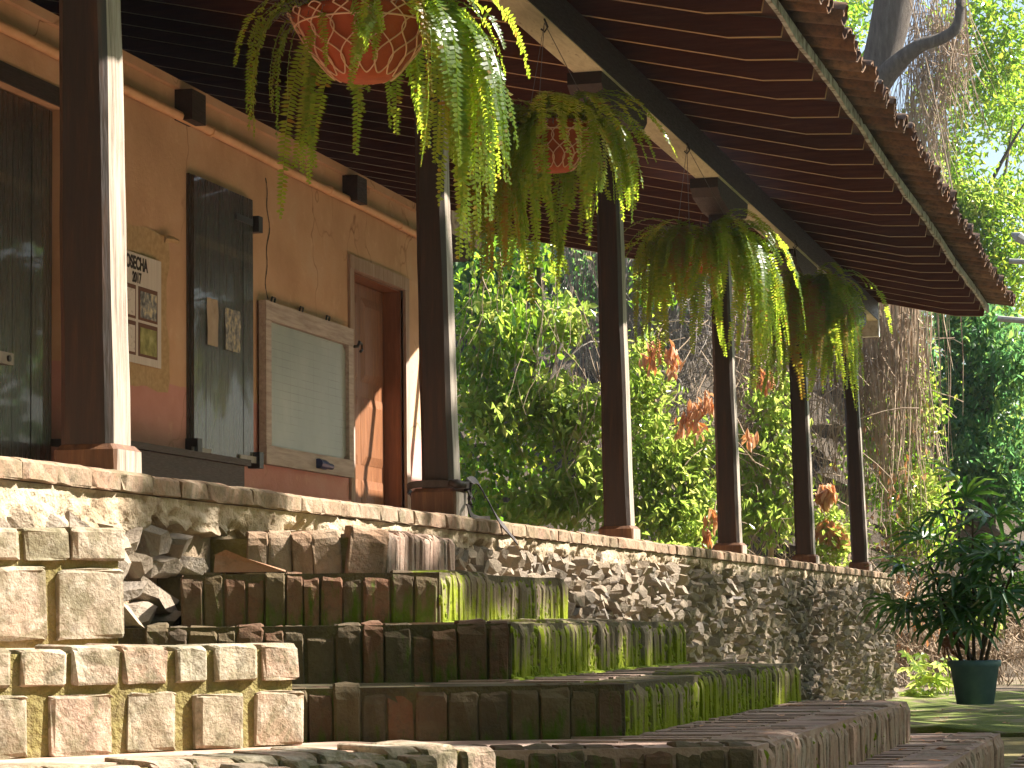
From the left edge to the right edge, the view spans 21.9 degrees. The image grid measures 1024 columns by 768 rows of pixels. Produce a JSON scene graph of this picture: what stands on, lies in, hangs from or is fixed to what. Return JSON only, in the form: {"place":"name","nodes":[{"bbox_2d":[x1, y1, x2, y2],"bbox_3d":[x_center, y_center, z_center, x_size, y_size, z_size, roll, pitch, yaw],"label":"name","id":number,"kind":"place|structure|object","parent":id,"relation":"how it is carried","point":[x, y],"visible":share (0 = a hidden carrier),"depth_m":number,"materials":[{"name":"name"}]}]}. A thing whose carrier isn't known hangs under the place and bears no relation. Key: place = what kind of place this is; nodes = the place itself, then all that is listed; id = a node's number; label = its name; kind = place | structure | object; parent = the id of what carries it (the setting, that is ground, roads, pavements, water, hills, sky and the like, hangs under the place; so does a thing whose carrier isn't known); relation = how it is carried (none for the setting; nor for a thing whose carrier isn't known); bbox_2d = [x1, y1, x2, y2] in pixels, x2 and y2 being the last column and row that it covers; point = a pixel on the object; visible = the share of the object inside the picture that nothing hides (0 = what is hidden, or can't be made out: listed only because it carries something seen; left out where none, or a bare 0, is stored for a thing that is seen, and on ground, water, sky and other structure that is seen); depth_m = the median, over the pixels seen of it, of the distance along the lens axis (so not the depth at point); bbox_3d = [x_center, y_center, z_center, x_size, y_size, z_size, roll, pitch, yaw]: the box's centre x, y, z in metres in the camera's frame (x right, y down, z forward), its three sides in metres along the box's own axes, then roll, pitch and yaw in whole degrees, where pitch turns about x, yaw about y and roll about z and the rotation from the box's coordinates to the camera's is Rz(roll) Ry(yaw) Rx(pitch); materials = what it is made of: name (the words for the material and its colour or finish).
{"place":"outdoors","nodes":[
{"label":"outdoors","id":0,"kind":"place"},
{"bbox_2d":[455,309,1023,681],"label":"hillside","id":1,"kind":"structure","parent":0,"point":[963,533],"depth_m":42.08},
{"bbox_2d":[453,233,1023,443],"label":"wood","id":2,"kind":"object","parent":1,"relation":"on","point":[466,276],"visible":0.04,"depth_m":48.24,"materials":[{"name":"green plant"}]},
{"bbox_2d":[546,0,1023,415],"label":"sky","id":3,"kind":"structure","parent":0,"point":[993,157],"materials":[{"name":"white"}]},
{"bbox_2d":[886,689,1023,736],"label":"moss lawn","id":4,"kind":"structure","parent":0,"point":[927,711],"depth_m":20.27,"materials":[{"name":"green plant"}]},
{"bbox_2d":[699,700,1012,764],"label":"leaf litter","id":5,"kind":"object","parent":4,"relation":"on","point":[960,740],"visible":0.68,"depth_m":9.76,"materials":[{"name":"brown plant"}]},
{"bbox_2d":[897,650,957,696],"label":"lobed leaf plant","id":6,"kind":"object","parent":4,"relation":"on","point":[939,682],"visible":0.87,"depth_m":31.29,"materials":[{"name":"green plant"}]},
{"bbox_2d":[856,457,1023,704],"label":"potted palm","id":7,"kind":"object","parent":4,"relation":"on","point":[974,680],"visible":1,"depth_m":23.52,"materials":[{"name":"green plant"}]},
{"bbox_2d":[898,677,1023,705],"bbox_3d":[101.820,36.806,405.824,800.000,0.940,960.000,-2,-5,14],"label":"ground","id":8,"kind":"structure","parent":0,"point":[1018,686],"depth_m":35.42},
{"bbox_2d":[0,526,495,767],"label":"stepped cheek wall","id":9,"kind":"structure","parent":8,"relation":"on","point":[80,687],"depth_m":6.07,"materials":[{"name":"beige stone"}]},
{"bbox_2d":[0,456,899,701],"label":"retaining wall","id":10,"kind":"structure","parent":8,"relation":"on","point":[725,606],"depth_m":15.02,"materials":[{"name":"stone"}]},
{"bbox_2d":[54,0,141,472],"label":"veranda post","id":11,"kind":"object","parent":10,"relation":"on","point":[95,408],"visible":0.93,"depth_m":9.12,"materials":[{"name":"brown wood"}]},
{"bbox_2d":[490,0,879,337],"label":"eave beam","id":12,"kind":"structure","parent":11,"relation":"on","point":[582,43],"depth_m":18.94,"materials":[{"name":"brown wood"}]},
{"bbox_2d":[233,0,530,258],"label":"hanging fern","id":13,"kind":"object","parent":12,"relation":"hanging from","point":[357,45],"visible":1,"depth_m":11.28,"materials":[{"name":"plant"}]},
{"bbox_2d":[29,0,1015,315],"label":"veranda roof","id":14,"kind":"structure","parent":12,"relation":"on","point":[789,106],"depth_m":21.30,"materials":[{"name":"wood"}]},
{"bbox_2d":[449,18,676,307],"bbox_3d":[0.238,-1.312,15.282,1.499,1.650,1.417,3,-6,-33],"label":"hanging fern","id":15,"kind":"object","parent":12,"relation":"hanging from","point":[561,144],"visible":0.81,"depth_m":15.12,"materials":[{"name":"plant"}]},
{"bbox_2d":[624,143,805,389],"bbox_3d":[1.432,-0.841,19.393,1.476,1.878,1.253,-2,-5,14],"label":"hanging fern","id":16,"kind":"object","parent":12,"relation":"hanging from","point":[685,252],"visible":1,"depth_m":19.10,"materials":[{"name":"plant"}]},
{"bbox_2d":[732,240,892,410],"bbox_3d":[2.783,-0.536,24.427,1.495,1.614,1.373,3,-6,-32],"label":"hanging fern","id":17,"kind":"object","parent":12,"relation":"hanging from","point":[831,303],"visible":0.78,"depth_m":24.03,"materials":[{"name":"plant"}]},
{"bbox_2d":[411,40,467,515],"bbox_3d":[-0.396,-0.807,13.357,0.267,2.978,1.440,-2,-5,14],"label":"veranda post","id":18,"kind":"object","parent":10,"relation":"on","point":[440,456],"visible":0.73,"depth_m":13.24,"materials":[{"name":"brown wood"}]},
{"bbox_2d":[407,476,517,544],"bbox_3d":[-0.266,0.639,13.343,0.360,0.348,0.619,-4,-6,33],"label":"rubber strap","id":19,"kind":"object","parent":18,"relation":"attached to","point":[466,485],"visible":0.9,"depth_m":13.17,"materials":[{"name":"black rubber"}]},
{"bbox_2d":[567,71,646,539],"bbox_3d":[0.675,-0.451,17.455,0.257,2.978,1.440,-2,-5,14],"label":"veranda post","id":20,"kind":"object","parent":10,"relation":"on","point":[618,506],"visible":0.75,"depth_m":17.34,"materials":[{"name":"brown wood"}]},
{"bbox_2d":[690,177,747,553],"bbox_3d":[1.738,-0.094,21.554,0.262,2.978,1.440,-2,-5,14],"label":"veranda post","id":21,"kind":"object","parent":10,"relation":"on","point":[728,495],"visible":0.81,"depth_m":21.43,"materials":[{"name":"brown wood"}]},
{"bbox_2d":[772,249,819,563],"bbox_3d":[2.801,0.264,25.654,0.267,2.978,1.440,-2,-5,14],"label":"veranda post","id":22,"kind":"object","parent":10,"relation":"on","point":[805,550],"visible":0.61,"depth_m":25.52,"materials":[{"name":"brown wood"}]},
{"bbox_2d":[841,307,871,570],"bbox_3d":[3.855,0.621,29.755,0.292,2.978,1.440,-2,-5,14],"label":"veranda post","id":23,"kind":"object","parent":10,"relation":"on","point":[858,523],"visible":0.67,"depth_m":29.64,"materials":[{"name":"brown wood"}]},
{"bbox_2d":[453,235,636,532],"bbox_3d":[-0.043,0.807,35.544,3.540,6.663,2.614,-2,-5,14],"label":"vine covered tree","id":24,"kind":"object","parent":8,"relation":"on","point":[555,407],"visible":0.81,"depth_m":35.27,"materials":[{"name":"green plant"}]},
{"bbox_2d":[543,264,774,553],"bbox_3d":[1.881,0.820,35.224,3.262,5.378,2.245,-2,-5,14],"label":"thicket shrub","id":25,"kind":"object","parent":8,"relation":"on","point":[667,465],"visible":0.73,"depth_m":34.84,"materials":[{"name":"green plant"}]},
{"bbox_2d":[638,324,685,382],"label":"withered branch","id":26,"kind":"object","parent":25,"relation":"attached to","point":[670,359],"visible":0.9,"depth_m":33.83,"materials":[{"name":"orange plant"}]},
{"bbox_2d":[674,374,713,446],"bbox_3d":[2.337,0.332,33.703,0.525,0.958,0.420,1,-5,-15],"label":"withered branch","id":27,"kind":"object","parent":25,"relation":"attached to","point":[697,413],"visible":0.99,"depth_m":33.65,"materials":[{"name":"orange plant"}]},
{"bbox_2d":[701,428,758,548],"bbox_3d":[2.766,1.350,33.495,0.731,1.578,0.437,-5,-7,38],"label":"withered branch","id":28,"kind":"object","parent":25,"relation":"attached to","point":[706,536],"visible":0.89,"depth_m":33.49,"materials":[{"name":"orange plant"}]},
{"bbox_2d":[754,356,775,396],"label":"withered branch","id":29,"kind":"object","parent":25,"relation":"attached to","point":[762,377],"visible":0.58,"depth_m":33.42,"materials":[{"name":"orange plant"}]},
{"bbox_2d":[642,538,692,546],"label":"ground fern","id":30,"kind":"object","parent":8,"relation":"on","point":[673,542],"visible":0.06,"depth_m":33.47,"materials":[{"name":"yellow plant"}]},
{"bbox_2d":[655,278,930,564],"bbox_3d":[3.672,1.109,36.295,4.174,5.748,3.204,-2,-5,14],"label":"thicket shrub","id":31,"kind":"object","parent":8,"relation":"on","point":[755,517],"visible":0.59,"depth_m":35.69,"materials":[{"name":"green plant"}]},
{"bbox_2d":[750,482,904,597],"bbox_3d":[4.111,2.427,34.518,2.026,2.274,1.341,-2,-5,14],"label":"thicket shrub","id":32,"kind":"object","parent":8,"relation":"on","point":[833,539],"visible":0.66,"depth_m":34.24,"materials":[{"name":"green plant"}]},
{"bbox_2d":[813,303,1023,687],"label":"vine curtain","id":33,"kind":"object","parent":8,"relation":"on","point":[895,353],"visible":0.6,"depth_m":36.33,"materials":[{"name":"brown plant"}]},
{"bbox_2d":[833,0,1023,374],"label":"moss hung tree","id":34,"kind":"object","parent":8,"relation":"on","point":[888,26],"visible":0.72,"depth_m":46.85,"materials":[{"name":"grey plant"}]},
{"bbox_2d":[909,0,952,188],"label":"liana","id":35,"kind":"object","parent":34,"relation":"hanging from","point":[934,97],"visible":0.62,"depth_m":45.20,"materials":[{"name":"brown plant"}]},
{"bbox_2d":[897,56,1023,416],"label":"leafy tree","id":36,"kind":"object","parent":8,"relation":"on","point":[992,208],"visible":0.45,"depth_m":48.57,"materials":[{"name":"green plant"}]},
{"bbox_2d":[901,303,1023,529],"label":"dense tree","id":37,"kind":"object","parent":8,"relation":"on","point":[978,448],"visible":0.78,"depth_m":43.00,"materials":[{"name":"green plant"}]},
{"bbox_2d":[937,371,1023,445],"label":"dense tree","id":38,"kind":"object","parent":8,"relation":"on","point":[1007,422],"visible":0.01,"depth_m":49.31,"materials":[{"name":"green plant"}]},
{"bbox_2d":[997,232,1023,323],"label":"street lamp","id":39,"kind":"object","parent":8,"relation":"on","point":[1018,237],"visible":1,"depth_m":39.62,"materials":[{"name":"metal"}]},
{"bbox_3d":[0.792,-8.890,10.912,32.703,22.064,64.720,-2,-5,14],"label":"surrounding wood","id":40,"kind":"object","parent":8,"relation":"on","visible":0},
{"bbox_2d":[512,245,833,540],"bbox_3d":[2.438,-0.391,38.093,4.950,5.569,2.790,-1,-5,-1],"label":"root mass","id":41,"kind":"object","parent":40,"relation":"hanging from","point":[672,315],"visible":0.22,"depth_m":38.06,"materials":[{"name":"brown plant"}]},
{"bbox_2d":[1001,737,1023,767],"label":"pavement","id":42,"kind":"structure","parent":0,"point":[1013,752],"depth_m":13.79,"materials":[{"name":"brick"}]},
{"bbox_2d":[118,525,1003,767],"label":"brick staircase","id":43,"kind":"structure","parent":42,"relation":"on","point":[399,635],"depth_m":8.48,"materials":[{"name":"brown brick"}]},
{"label":"veranda floor","id":44,"kind":"structure","parent":0,"visible":0},
{"bbox_2d":[51,439,250,486],"bbox_3d":[-2.111,0.659,15.760,0.360,0.530,2.250,-2,-5,14],"label":"bench","id":45,"kind":"object","parent":44,"relation":"on","point":[167,462],"visible":0.36,"depth_m":15.83,"materials":[{"name":"grey wood"}]},
{"bbox_2d":[0,0,480,509],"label":"plastered house","id":46,"kind":"structure","parent":44,"relation":"on","point":[337,243],"depth_m":17.37,"materials":[{"name":"paint"}]},
{"bbox_2d":[0,60,59,460],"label":"plank door","id":47,"kind":"structure","parent":46,"relation":"in","point":[25,126],"depth_m":14.79,"materials":[{"name":"wood"}]},
{"bbox_2d":[126,221,179,392],"bbox_3d":[-2.309,-0.497,15.979,0.083,1.008,1.479,-2,-5,14],"label":"burlap poster","id":48,"kind":"object","parent":46,"relation":"attached to","point":[148,257],"visible":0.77,"depth_m":16.27,"materials":[{"name":"paper"}]},
{"bbox_2d":[207,297,218,346],"bbox_3d":[-1.953,-0.402,17.263,0.012,0.310,0.190,-2,-5,14],"label":"paper notice","id":49,"kind":"object","parent":46,"relation":"attached to","point":[212,312],"visible":1,"depth_m":17.26,"materials":[{"name":"beige paper"}]},
{"bbox_2d":[225,307,240,352],"bbox_3d":[-1.859,-0.356,17.623,0.012,0.280,0.280,-2,-5,14],"label":"paper notice","id":50,"kind":"object","parent":46,"relation":"attached to","point":[233,324],"visible":1,"depth_m":17.62,"materials":[{"name":"beige paper"}]},
{"bbox_2d":[259,296,354,477],"bbox_3d":[-1.476,0.038,19.123,0.070,1.186,1.950,-2,-5,14],"label":"notice board","id":51,"kind":"object","parent":46,"relation":"attached to","point":[306,390],"visible":0.98,"depth_m":19.02,"materials":[{"name":"brown"}]},
{"bbox_2d":[316,459,333,469],"bbox_3d":[-1.364,0.589,19.284,0.072,0.073,0.312,-2,-5,14],"label":"chalk holder","id":52,"kind":"object","parent":51,"relation":"on","point":[322,464],"visible":1,"depth_m":19.17,"materials":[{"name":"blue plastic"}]},
{"bbox_2d":[354,282,383,504],"bbox_3d":[-1.218,0.288,20.947,0.055,2.180,1.320,-2,-5,14],"label":"door leaf","id":53,"kind":"structure","parent":46,"relation":"in","point":[368,303],"depth_m":21.18,"materials":[{"name":"brown wood"}]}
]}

